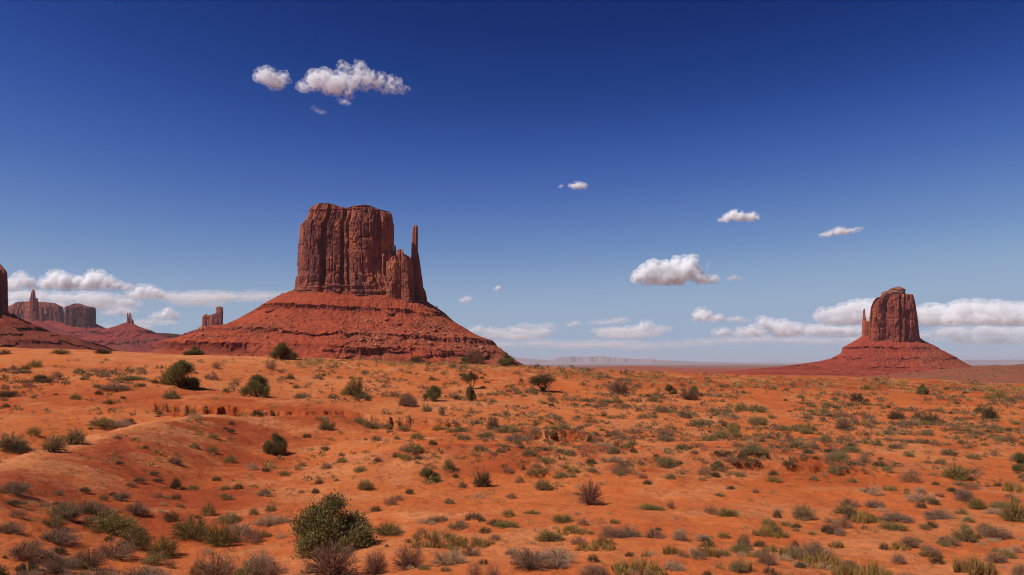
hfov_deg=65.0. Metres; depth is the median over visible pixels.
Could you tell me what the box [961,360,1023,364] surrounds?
mesa
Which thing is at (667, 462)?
sagebrush
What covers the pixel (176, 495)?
dark bush
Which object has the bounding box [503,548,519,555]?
dry shrub
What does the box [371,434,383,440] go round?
sagebrush
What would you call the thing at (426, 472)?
juniper
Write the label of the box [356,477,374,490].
olive shrub
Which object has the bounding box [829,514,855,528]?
desert shrub
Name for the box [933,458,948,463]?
sagebrush
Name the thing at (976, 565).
grass clump
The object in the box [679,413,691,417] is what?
dark bush
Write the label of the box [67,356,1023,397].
crest grass
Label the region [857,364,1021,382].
scrub
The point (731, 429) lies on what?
sagebrush
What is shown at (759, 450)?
sagebrush
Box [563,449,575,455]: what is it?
sagebrush
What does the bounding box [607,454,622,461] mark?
dry shrub
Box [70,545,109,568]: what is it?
brown bush
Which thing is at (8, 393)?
dark bush
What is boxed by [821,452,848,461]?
sagebrush
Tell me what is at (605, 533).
desert shrub
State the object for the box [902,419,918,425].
desert shrub
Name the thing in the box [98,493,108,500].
olive shrub
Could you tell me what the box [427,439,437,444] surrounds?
dark bush
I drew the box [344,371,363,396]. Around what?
olive shrub
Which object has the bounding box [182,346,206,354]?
juniper
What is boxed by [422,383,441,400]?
juniper
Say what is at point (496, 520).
dark bush
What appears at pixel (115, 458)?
dry grass
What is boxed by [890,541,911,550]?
grass clump
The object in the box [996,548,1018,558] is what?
olive shrub
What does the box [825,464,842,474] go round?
sagebrush
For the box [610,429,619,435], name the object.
sagebrush
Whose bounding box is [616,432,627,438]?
desert shrub
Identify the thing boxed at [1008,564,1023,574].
desert shrub
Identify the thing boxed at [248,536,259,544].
brown bush
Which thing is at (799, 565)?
dark bush
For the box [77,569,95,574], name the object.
dry shrub
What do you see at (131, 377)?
olive shrub
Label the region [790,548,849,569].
grass clump
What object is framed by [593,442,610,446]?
dry shrub
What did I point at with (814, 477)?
sagebrush
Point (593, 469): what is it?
sagebrush
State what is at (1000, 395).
olive shrub
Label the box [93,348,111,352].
dark bush
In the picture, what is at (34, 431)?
olive shrub
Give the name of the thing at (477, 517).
dry shrub
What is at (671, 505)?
brown bush
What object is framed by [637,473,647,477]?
desert shrub
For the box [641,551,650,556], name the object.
grass clump
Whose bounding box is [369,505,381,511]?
dark bush
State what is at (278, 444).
juniper
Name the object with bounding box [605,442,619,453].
sagebrush
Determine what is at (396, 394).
desert shrub
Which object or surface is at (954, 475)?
olive shrub
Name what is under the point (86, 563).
sagebrush
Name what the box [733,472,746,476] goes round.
sagebrush
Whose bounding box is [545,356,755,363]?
mesa
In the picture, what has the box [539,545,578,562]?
dry shrub
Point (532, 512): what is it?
olive shrub
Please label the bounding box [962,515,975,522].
sagebrush
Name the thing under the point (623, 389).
brown bush
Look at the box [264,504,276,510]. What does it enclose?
olive shrub
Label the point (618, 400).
sagebrush
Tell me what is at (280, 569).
desert shrub
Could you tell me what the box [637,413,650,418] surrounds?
sagebrush
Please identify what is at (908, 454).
sagebrush
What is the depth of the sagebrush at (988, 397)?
128.95 m
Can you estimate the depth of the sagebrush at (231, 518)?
32.10 m
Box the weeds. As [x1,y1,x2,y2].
[0,369,1022,574]
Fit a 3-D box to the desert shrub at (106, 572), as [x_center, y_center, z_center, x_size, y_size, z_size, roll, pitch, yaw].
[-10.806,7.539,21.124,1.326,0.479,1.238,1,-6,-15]
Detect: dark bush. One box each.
[0,349,12,354]
[0,390,20,395]
[0,442,32,453]
[0,563,9,574]
[2,499,29,505]
[13,560,41,572]
[20,365,31,369]
[30,374,51,382]
[54,544,68,553]
[81,485,90,491]
[83,505,97,514]
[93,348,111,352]
[104,534,115,541]
[124,417,136,423]
[133,476,145,482]
[149,471,158,475]
[153,477,163,481]
[163,511,179,521]
[169,475,181,488]
[171,494,182,499]
[211,475,220,480]
[230,533,241,542]
[231,483,243,489]
[249,408,266,416]
[314,478,323,483]
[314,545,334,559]
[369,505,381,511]
[372,456,381,461]
[405,489,414,494]
[410,354,425,363]
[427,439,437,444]
[473,468,491,486]
[478,526,491,532]
[478,558,488,564]
[490,517,501,526]
[584,457,594,463]
[586,434,594,441]
[586,553,600,562]
[625,551,633,556]
[643,478,652,484]
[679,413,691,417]
[699,539,716,547]
[701,569,711,574]
[710,469,718,476]
[737,452,747,458]
[754,538,766,546]
[762,566,776,574]
[768,469,779,474]
[772,510,780,517]
[782,459,797,465]
[793,523,801,527]
[793,561,806,568]
[802,448,813,453]
[821,524,834,532]
[842,511,852,519]
[848,392,864,401]
[872,461,886,465]
[878,542,889,549]
[886,407,907,418]
[914,502,928,508]
[919,412,944,422]
[927,520,937,527]
[928,499,939,504]
[928,555,945,563]
[947,487,956,492]
[980,405,1000,418]
[992,482,1001,486]
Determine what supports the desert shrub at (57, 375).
on the ground at (799, 491)
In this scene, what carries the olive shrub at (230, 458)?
on the ground at (799, 491)
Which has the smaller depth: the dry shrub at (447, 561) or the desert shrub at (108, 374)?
the dry shrub at (447, 561)
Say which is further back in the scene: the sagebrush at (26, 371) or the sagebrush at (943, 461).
the sagebrush at (26, 371)
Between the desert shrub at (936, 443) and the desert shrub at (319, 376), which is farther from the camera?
the desert shrub at (319, 376)
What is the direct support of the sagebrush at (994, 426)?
on the ground at (799, 491)
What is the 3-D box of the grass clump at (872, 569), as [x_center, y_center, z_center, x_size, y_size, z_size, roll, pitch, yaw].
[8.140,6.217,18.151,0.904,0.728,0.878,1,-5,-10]
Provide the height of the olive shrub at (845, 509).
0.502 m
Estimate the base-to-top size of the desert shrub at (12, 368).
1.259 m
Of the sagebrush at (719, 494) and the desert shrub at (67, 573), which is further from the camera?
the sagebrush at (719, 494)
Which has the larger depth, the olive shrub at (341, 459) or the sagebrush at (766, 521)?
the olive shrub at (341, 459)
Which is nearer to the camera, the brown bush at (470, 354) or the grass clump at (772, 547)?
the grass clump at (772, 547)
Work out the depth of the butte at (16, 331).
1194.94 m
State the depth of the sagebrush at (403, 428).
78.23 m
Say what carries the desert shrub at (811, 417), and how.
on the ground at (799, 491)
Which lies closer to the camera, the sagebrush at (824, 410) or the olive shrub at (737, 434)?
the olive shrub at (737, 434)
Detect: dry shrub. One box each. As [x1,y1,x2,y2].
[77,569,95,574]
[103,419,134,426]
[186,410,201,418]
[200,547,216,554]
[223,516,252,535]
[241,549,275,565]
[245,461,258,469]
[251,512,278,526]
[274,533,286,538]
[275,514,292,522]
[415,518,427,523]
[429,548,469,566]
[464,510,483,520]
[475,492,487,497]
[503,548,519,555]
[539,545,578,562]
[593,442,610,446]
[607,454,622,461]
[627,567,640,574]
[662,560,684,571]
[670,563,686,570]
[672,527,688,540]
[694,533,712,540]
[734,551,745,556]
[776,552,791,561]
[815,562,835,570]
[865,483,885,495]
[876,506,888,511]
[901,492,942,503]
[983,508,1002,514]
[985,537,997,542]
[999,546,1014,553]
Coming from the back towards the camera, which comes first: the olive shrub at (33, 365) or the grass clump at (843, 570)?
the olive shrub at (33, 365)
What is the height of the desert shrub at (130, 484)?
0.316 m
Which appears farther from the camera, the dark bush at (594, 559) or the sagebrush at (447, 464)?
the sagebrush at (447, 464)
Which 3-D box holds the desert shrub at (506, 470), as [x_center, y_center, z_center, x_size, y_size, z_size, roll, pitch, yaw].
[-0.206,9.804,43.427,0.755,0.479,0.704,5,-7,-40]
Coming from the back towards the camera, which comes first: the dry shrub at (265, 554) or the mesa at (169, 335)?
the mesa at (169, 335)
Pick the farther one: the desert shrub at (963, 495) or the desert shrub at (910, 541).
the desert shrub at (963, 495)
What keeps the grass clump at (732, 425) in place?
on the ground at (799, 491)
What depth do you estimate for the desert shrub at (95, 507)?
30.89 m
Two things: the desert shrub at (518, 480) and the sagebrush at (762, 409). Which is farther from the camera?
the sagebrush at (762, 409)
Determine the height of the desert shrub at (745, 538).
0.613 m
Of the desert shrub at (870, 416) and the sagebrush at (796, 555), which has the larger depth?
the desert shrub at (870, 416)
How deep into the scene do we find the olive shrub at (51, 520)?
26.78 m
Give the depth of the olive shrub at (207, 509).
33.46 m
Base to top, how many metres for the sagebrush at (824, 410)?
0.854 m
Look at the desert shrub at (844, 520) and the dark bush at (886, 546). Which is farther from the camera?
the desert shrub at (844, 520)
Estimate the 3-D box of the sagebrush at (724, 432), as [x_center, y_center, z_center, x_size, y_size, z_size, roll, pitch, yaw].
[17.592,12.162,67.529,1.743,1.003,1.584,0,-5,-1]
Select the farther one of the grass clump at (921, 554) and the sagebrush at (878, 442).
the sagebrush at (878, 442)
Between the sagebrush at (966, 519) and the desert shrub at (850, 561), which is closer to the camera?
the desert shrub at (850, 561)
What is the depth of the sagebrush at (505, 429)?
71.62 m
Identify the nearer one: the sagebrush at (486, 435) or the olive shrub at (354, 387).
the sagebrush at (486, 435)
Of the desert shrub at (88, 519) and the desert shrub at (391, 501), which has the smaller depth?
the desert shrub at (88, 519)
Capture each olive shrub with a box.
[26,358,44,367]
[26,425,43,435]
[41,513,67,526]
[50,349,70,353]
[69,393,80,398]
[77,506,146,535]
[85,417,116,426]
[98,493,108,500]
[115,522,152,548]
[116,375,143,379]
[144,530,180,557]
[158,367,174,384]
[167,512,210,540]
[188,484,199,489]
[200,503,215,515]
[201,516,235,547]
[205,446,219,452]
[207,432,221,438]
[220,492,233,500]
[224,454,237,462]
[247,507,258,515]
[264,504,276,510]
[277,470,289,475]
[335,456,347,462]
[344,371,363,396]
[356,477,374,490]
[371,522,405,535]
[399,454,413,459]
[440,565,451,571]
[447,545,460,550]
[491,519,518,528]
[503,508,514,517]
[522,509,541,514]
[533,529,566,541]
[551,512,572,523]
[567,464,580,473]
[634,502,664,510]
[707,433,718,440]
[714,507,740,516]
[716,531,730,538]
[731,430,743,437]
[764,475,782,481]
[830,501,860,514]
[877,521,910,530]
[940,461,973,480]
[965,496,987,509]
[991,390,1007,397]
[996,492,1023,522]
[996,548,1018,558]
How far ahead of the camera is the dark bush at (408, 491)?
37.66 m
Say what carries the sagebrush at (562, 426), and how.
on the ground at (799, 491)
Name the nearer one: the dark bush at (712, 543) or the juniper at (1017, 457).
the dark bush at (712, 543)
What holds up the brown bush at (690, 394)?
on the ground at (799, 491)
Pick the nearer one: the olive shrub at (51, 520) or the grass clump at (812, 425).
the olive shrub at (51, 520)
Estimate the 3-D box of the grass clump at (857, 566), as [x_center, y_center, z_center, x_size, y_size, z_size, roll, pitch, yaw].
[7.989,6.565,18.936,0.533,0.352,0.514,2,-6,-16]
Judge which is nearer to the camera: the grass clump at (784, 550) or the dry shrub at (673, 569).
the dry shrub at (673, 569)
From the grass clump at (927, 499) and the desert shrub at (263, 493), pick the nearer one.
the grass clump at (927, 499)
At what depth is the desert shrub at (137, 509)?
32.13 m
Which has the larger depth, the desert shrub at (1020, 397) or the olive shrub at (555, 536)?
the desert shrub at (1020, 397)
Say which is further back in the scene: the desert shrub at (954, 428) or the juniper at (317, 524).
the desert shrub at (954, 428)
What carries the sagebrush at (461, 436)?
on the ground at (799, 491)
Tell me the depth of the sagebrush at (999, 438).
61.53 m
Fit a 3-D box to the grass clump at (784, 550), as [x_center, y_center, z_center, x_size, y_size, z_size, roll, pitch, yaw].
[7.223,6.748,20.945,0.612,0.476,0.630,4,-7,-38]
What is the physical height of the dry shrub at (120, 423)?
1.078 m
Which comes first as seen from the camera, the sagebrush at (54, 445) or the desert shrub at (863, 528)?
the desert shrub at (863, 528)
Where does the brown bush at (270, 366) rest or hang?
on the ground at (799, 491)
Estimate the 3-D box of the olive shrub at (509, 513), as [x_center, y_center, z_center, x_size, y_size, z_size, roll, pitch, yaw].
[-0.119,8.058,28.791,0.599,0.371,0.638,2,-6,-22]
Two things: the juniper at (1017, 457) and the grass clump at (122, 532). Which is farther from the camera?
the juniper at (1017, 457)
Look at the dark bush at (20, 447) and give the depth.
60.21 m
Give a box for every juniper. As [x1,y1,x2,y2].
[163,359,201,387]
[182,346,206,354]
[239,371,270,397]
[260,431,288,454]
[268,341,298,359]
[288,488,379,560]
[417,467,441,482]
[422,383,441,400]
[459,356,469,363]
[465,385,475,400]
[497,353,514,365]
[664,384,677,393]
[691,385,698,397]
[916,383,929,394]
[1011,452,1023,471]
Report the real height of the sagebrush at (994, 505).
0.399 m
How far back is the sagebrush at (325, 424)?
72.22 m
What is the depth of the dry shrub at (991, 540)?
24.31 m
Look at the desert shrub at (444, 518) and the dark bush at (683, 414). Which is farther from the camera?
the dark bush at (683, 414)
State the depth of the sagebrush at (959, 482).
39.17 m
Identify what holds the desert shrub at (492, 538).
on the ground at (799, 491)
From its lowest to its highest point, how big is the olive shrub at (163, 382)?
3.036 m
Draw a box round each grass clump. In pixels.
[77,500,103,509]
[102,397,114,403]
[113,529,129,536]
[188,562,216,574]
[256,529,271,537]
[300,563,317,571]
[392,452,402,457]
[402,527,467,548]
[432,424,443,430]
[453,534,494,548]
[556,523,587,534]
[574,539,617,551]
[592,532,615,545]
[610,518,620,523]
[610,550,667,574]
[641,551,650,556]
[662,544,681,554]
[690,540,718,557]
[725,421,739,428]
[728,552,753,572]
[752,526,772,536]
[761,517,782,532]
[761,544,777,551]
[771,527,788,537]
[778,540,801,557]
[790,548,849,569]
[801,420,817,430]
[827,539,843,548]
[830,558,855,574]
[839,562,860,572]
[850,508,877,523]
[851,554,893,574]
[860,383,872,389]
[883,485,896,490]
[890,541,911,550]
[918,550,938,557]
[923,495,936,502]
[951,551,996,574]
[977,520,997,537]
[1002,477,1023,492]
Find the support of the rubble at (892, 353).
on the butte at (892, 324)
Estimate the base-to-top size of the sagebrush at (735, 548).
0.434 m
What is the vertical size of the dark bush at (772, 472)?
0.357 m
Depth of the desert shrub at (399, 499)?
35.30 m
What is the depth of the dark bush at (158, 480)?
41.25 m
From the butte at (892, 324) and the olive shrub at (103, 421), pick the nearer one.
the olive shrub at (103, 421)
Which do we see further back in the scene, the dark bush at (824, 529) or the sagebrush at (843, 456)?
the sagebrush at (843, 456)
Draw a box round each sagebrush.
[0,429,30,447]
[15,368,31,372]
[39,434,69,452]
[46,497,85,519]
[51,489,65,494]
[63,424,87,444]
[71,556,94,570]
[72,367,85,373]
[92,383,103,387]
[110,490,132,500]
[138,550,169,564]
[161,385,180,398]
[188,442,200,447]
[214,511,241,523]
[218,483,232,490]
[232,556,268,574]
[291,393,306,398]
[297,462,307,466]
[317,417,336,430]
[352,390,373,397]
[353,415,367,423]
[353,465,366,472]
[362,419,378,428]
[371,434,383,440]
[377,421,392,428]
[395,424,411,430]
[398,439,425,452]
[410,432,423,438]
[418,562,430,569]
[421,405,432,411]
[426,515,443,522]
[438,406,445,415]
[440,456,455,470]
[443,497,453,503]
[446,519,469,530]
[447,423,465,432]
[455,433,468,439]
[458,480,467,487]
[473,444,484,450]
[474,432,496,437]
[492,423,519,432]
[496,445,505,452]
[521,447,534,454]
[524,386,538,391]
[528,425,541,435]
[528,466,545,475]
[533,477,553,489]
[541,455,555,462]
[551,415,562,419]
[558,423,570,429]
[558,470,567,476]
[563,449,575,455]
[585,467,597,471]
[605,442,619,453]
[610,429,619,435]
[611,397,622,402]
[618,443,630,447]
[626,441,634,447]
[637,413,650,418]
[642,570,654,574]
[648,394,658,401]
[651,402,668,411]
[655,454,679,467]
[656,435,675,440]
[664,472,675,478]
[674,442,692,449]
[688,417,712,425]
[705,407,721,412]
[709,433,724,437]
[710,463,724,471]
[714,428,730,437]
[715,492,724,496]
[717,548,731,555]
[727,425,740,431]
[729,560,750,573]
[731,539,753,553]
[732,400,748,411]
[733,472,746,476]
[739,442,769,453]
[745,404,769,412]
[746,414,763,424]
[751,551,762,557]
[758,431,772,438]
[760,518,773,524]
[785,547,806,560]
[786,424,798,430]
[787,438,812,448]
[791,503,817,520]
[800,427,814,433]
[808,474,819,480]
[816,436,833,441]
[820,408,829,412]
[821,402,836,406]
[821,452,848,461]
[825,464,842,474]
[830,451,850,459]
[838,443,860,451]
[848,477,856,482]
[869,420,881,424]
[870,437,883,445]
[881,465,895,471]
[883,426,895,434]
[886,442,904,448]
[901,450,914,456]
[917,430,936,435]
[917,523,930,528]
[919,544,930,550]
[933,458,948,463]
[935,533,962,546]
[939,448,958,455]
[940,537,951,547]
[949,519,979,542]
[951,479,966,485]
[952,508,968,514]
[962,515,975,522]
[965,453,980,459]
[972,429,985,435]
[982,394,995,399]
[986,423,1001,429]
[987,499,1004,508]
[992,436,1008,441]
[1000,394,1014,400]
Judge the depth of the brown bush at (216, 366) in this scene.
128.88 m
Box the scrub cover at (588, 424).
[0,359,1023,483]
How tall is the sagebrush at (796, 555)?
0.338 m
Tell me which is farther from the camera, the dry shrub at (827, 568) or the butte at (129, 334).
the butte at (129, 334)
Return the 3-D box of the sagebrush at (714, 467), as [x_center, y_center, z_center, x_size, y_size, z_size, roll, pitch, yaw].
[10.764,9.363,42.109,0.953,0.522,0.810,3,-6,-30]
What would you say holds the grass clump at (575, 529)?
on the ground at (799, 491)
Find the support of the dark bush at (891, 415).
on the ground at (799, 491)
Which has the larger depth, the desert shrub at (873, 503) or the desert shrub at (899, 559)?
the desert shrub at (873, 503)
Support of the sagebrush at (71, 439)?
on the ground at (799, 491)
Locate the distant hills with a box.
[512,357,801,363]
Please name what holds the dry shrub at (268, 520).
on the ground at (799, 491)
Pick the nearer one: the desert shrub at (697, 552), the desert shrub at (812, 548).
the desert shrub at (697, 552)
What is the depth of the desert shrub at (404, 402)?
91.59 m
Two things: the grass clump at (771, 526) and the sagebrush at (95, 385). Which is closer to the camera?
the grass clump at (771, 526)
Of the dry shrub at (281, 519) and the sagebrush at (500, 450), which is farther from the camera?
the sagebrush at (500, 450)
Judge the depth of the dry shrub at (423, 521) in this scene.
29.55 m
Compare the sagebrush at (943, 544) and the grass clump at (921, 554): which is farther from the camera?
the sagebrush at (943, 544)
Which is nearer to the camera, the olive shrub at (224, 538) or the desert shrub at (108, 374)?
the olive shrub at (224, 538)
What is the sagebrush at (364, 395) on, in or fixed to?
on the ground at (799, 491)
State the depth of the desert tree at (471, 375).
116.77 m
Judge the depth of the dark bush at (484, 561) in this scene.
19.39 m
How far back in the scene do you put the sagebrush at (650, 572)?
17.68 m
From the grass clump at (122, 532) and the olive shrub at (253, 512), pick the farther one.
the olive shrub at (253, 512)
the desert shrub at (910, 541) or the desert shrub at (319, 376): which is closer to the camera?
the desert shrub at (910, 541)
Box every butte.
[0,264,117,350]
[25,289,82,337]
[80,313,167,351]
[125,306,222,352]
[149,203,525,365]
[710,287,972,376]
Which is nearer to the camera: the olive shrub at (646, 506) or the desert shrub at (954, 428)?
the olive shrub at (646, 506)
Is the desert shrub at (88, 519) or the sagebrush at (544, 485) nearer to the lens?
the desert shrub at (88, 519)
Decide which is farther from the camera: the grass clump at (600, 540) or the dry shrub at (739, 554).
the grass clump at (600, 540)
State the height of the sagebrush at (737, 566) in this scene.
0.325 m
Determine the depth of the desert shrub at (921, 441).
55.29 m
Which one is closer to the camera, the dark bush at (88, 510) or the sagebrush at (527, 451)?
the dark bush at (88, 510)
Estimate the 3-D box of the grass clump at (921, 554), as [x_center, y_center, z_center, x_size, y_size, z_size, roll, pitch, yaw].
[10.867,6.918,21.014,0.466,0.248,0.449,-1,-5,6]
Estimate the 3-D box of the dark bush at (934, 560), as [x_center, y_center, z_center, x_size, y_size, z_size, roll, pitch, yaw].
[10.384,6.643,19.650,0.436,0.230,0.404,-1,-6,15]
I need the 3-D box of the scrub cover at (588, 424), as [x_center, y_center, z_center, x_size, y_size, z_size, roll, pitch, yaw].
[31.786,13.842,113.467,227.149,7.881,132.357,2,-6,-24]
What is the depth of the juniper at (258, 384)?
98.71 m
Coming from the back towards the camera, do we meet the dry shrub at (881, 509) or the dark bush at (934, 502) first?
the dark bush at (934, 502)
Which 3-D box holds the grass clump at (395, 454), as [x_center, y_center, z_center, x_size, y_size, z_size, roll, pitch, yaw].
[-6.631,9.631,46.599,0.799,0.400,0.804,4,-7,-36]
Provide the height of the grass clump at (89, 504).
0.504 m
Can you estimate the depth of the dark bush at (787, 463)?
42.38 m
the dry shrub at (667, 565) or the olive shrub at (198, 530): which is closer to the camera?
the dry shrub at (667, 565)
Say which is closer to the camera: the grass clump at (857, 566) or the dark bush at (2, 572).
the grass clump at (857, 566)
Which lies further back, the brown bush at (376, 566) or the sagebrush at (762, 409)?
the sagebrush at (762, 409)
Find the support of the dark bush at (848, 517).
on the ground at (799, 491)
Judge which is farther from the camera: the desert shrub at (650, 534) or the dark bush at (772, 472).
the dark bush at (772, 472)
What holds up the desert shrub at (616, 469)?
on the ground at (799, 491)
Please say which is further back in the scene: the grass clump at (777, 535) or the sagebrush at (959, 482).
the sagebrush at (959, 482)
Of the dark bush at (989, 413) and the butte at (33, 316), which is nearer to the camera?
the dark bush at (989, 413)
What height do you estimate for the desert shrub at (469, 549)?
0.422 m
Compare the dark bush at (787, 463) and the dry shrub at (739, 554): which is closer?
the dry shrub at (739, 554)
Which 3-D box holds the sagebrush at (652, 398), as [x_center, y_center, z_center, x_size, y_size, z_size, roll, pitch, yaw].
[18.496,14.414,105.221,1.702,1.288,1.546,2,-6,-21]
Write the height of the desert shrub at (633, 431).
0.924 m
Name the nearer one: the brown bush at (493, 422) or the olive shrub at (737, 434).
the olive shrub at (737, 434)
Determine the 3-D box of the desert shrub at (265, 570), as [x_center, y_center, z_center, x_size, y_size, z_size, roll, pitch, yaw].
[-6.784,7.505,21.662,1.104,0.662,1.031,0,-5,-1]
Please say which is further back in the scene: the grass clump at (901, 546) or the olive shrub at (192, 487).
the olive shrub at (192, 487)
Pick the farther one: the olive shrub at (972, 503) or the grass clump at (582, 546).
the olive shrub at (972, 503)
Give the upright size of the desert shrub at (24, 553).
0.632 m
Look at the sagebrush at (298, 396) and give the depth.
98.69 m
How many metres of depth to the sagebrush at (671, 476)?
39.23 m
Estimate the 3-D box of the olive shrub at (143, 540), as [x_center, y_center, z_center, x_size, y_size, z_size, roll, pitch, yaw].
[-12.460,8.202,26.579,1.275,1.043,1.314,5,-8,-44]
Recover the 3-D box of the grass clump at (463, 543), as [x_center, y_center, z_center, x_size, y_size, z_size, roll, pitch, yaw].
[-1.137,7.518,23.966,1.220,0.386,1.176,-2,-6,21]
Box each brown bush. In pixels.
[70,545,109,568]
[164,556,176,568]
[210,361,220,368]
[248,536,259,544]
[265,360,276,369]
[293,535,364,574]
[360,546,389,574]
[390,540,427,571]
[465,346,487,364]
[467,560,482,574]
[485,562,501,574]
[487,416,498,427]
[575,476,605,505]
[609,376,630,394]
[666,500,675,508]
[678,385,699,399]
[833,418,853,429]
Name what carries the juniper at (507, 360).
on the ground at (799, 491)
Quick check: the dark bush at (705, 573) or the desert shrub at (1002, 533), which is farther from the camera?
the desert shrub at (1002, 533)
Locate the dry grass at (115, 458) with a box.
[0,394,1020,574]
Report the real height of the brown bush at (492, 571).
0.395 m
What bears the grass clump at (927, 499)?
on the ground at (799, 491)
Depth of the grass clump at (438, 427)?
75.08 m
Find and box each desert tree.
[463,371,479,388]
[524,372,556,391]
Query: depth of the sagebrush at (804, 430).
68.75 m
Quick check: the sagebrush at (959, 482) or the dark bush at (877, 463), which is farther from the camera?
the dark bush at (877, 463)
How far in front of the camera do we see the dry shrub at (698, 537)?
23.68 m
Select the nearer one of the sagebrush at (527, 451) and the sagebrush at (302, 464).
the sagebrush at (527, 451)
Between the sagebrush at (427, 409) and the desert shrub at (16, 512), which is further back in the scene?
the sagebrush at (427, 409)
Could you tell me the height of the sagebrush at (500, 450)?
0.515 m
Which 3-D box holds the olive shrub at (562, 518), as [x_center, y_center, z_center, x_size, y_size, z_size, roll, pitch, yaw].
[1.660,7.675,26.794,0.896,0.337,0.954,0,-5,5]
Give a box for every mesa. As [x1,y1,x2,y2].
[8,301,63,326]
[55,303,106,335]
[158,333,180,337]
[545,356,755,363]
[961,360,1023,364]
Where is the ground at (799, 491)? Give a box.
[0,347,1023,574]
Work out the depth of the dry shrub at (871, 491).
35.24 m
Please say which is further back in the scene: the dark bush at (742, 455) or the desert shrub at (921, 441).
the desert shrub at (921, 441)
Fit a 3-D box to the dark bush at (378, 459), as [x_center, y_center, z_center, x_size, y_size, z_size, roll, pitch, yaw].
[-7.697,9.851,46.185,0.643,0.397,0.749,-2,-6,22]
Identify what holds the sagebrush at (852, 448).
on the ground at (799, 491)
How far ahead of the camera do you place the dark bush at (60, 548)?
23.56 m
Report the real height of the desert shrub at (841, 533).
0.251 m
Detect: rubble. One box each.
[153,290,516,362]
[709,338,962,372]
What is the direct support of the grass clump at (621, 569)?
on the ground at (799, 491)
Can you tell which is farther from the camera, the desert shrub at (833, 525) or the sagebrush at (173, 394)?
the sagebrush at (173, 394)
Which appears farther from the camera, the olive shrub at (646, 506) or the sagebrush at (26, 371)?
the sagebrush at (26, 371)
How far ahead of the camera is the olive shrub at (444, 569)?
18.76 m
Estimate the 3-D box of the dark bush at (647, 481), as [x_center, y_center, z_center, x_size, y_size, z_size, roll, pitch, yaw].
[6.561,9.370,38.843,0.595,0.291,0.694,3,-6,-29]
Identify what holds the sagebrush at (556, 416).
on the ground at (799, 491)
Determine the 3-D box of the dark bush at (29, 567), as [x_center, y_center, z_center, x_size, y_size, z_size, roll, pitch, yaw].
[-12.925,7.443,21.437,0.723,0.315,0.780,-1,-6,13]
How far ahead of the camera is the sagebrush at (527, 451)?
45.87 m
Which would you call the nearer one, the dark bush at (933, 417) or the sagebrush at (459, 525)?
the sagebrush at (459, 525)
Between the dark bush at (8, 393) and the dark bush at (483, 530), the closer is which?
the dark bush at (483, 530)
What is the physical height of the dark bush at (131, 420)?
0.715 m
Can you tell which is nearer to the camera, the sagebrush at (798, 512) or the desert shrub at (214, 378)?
the sagebrush at (798, 512)
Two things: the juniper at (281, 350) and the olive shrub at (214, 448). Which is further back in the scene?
the juniper at (281, 350)
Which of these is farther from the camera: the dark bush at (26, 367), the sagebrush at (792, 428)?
the dark bush at (26, 367)
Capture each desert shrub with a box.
[0,384,9,389]
[0,480,34,495]
[0,520,27,533]
[6,537,53,561]
[7,508,27,517]
[8,364,19,369]
[12,568,44,574]
[21,381,34,387]
[33,551,84,574]
[38,501,53,506]
[38,525,83,546]
[49,371,64,379]
[50,521,63,528]
[56,569,78,574]
[76,500,112,512]
[80,566,122,574]
[82,515,93,522]
[90,537,140,562]
[95,382,130,390]
[95,503,119,516]
[100,372,112,376]
[118,565,176,574]
[122,500,150,515]
[126,481,135,486]
[153,492,164,497]
[167,456,185,464]
[189,546,242,574]
[211,374,218,379]
[236,526,263,543]
[241,556,281,574]
[257,489,270,495]
[271,563,290,574]
[312,374,323,378]
[319,461,330,469]
[383,495,397,505]
[389,391,399,396]
[394,494,404,500]
[397,391,418,405]
[438,514,447,521]
[447,392,459,397]
[461,544,481,556]
[488,532,500,540]
[502,433,531,440]
[502,466,513,472]
[504,492,517,498]
[508,546,547,571]
[515,476,524,482]
[542,558,572,568]
[570,536,585,544]
[575,563,611,574]
[577,517,588,525]
[597,524,618,537]
[608,461,632,475]
[611,525,642,538]
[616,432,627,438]
[628,424,642,433]
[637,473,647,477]
[644,525,667,538]
[656,429,676,434]
[675,550,690,556]
[690,550,705,558]
[696,467,711,474]
[703,504,718,513]
[724,454,737,462]
[729,442,742,447]
[736,530,754,550]
[757,548,777,565]
[770,424,782,430]
[789,536,840,559]
[802,414,813,419]
[824,522,846,531]
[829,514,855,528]
[833,529,844,535]
[834,408,848,416]
[834,464,848,470]
[838,498,861,507]
[844,558,857,566]
[852,454,870,462]
[860,523,869,529]
[861,412,876,418]
[863,498,886,507]
[877,510,916,522]
[890,552,908,564]
[894,571,919,574]
[895,470,924,482]
[899,534,920,547]
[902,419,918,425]
[907,468,917,474]
[915,438,924,443]
[916,489,928,494]
[922,508,959,519]
[922,545,942,557]
[923,514,939,520]
[930,440,941,445]
[949,425,962,430]
[952,487,975,501]
[962,482,982,489]
[972,522,990,530]
[977,525,1014,540]
[982,550,1010,563]
[1001,434,1018,441]
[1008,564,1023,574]
[1013,394,1023,399]
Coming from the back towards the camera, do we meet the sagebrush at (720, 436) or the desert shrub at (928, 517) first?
the sagebrush at (720, 436)
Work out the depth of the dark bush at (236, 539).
28.84 m
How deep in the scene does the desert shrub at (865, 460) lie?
46.15 m
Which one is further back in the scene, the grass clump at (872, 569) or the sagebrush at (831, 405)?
the sagebrush at (831, 405)
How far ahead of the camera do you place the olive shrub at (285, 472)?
46.37 m
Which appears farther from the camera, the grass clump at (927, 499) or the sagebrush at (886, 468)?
the sagebrush at (886, 468)
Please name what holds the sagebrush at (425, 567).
on the ground at (799, 491)
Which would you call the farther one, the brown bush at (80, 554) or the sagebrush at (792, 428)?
the sagebrush at (792, 428)
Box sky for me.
[0,0,1023,362]

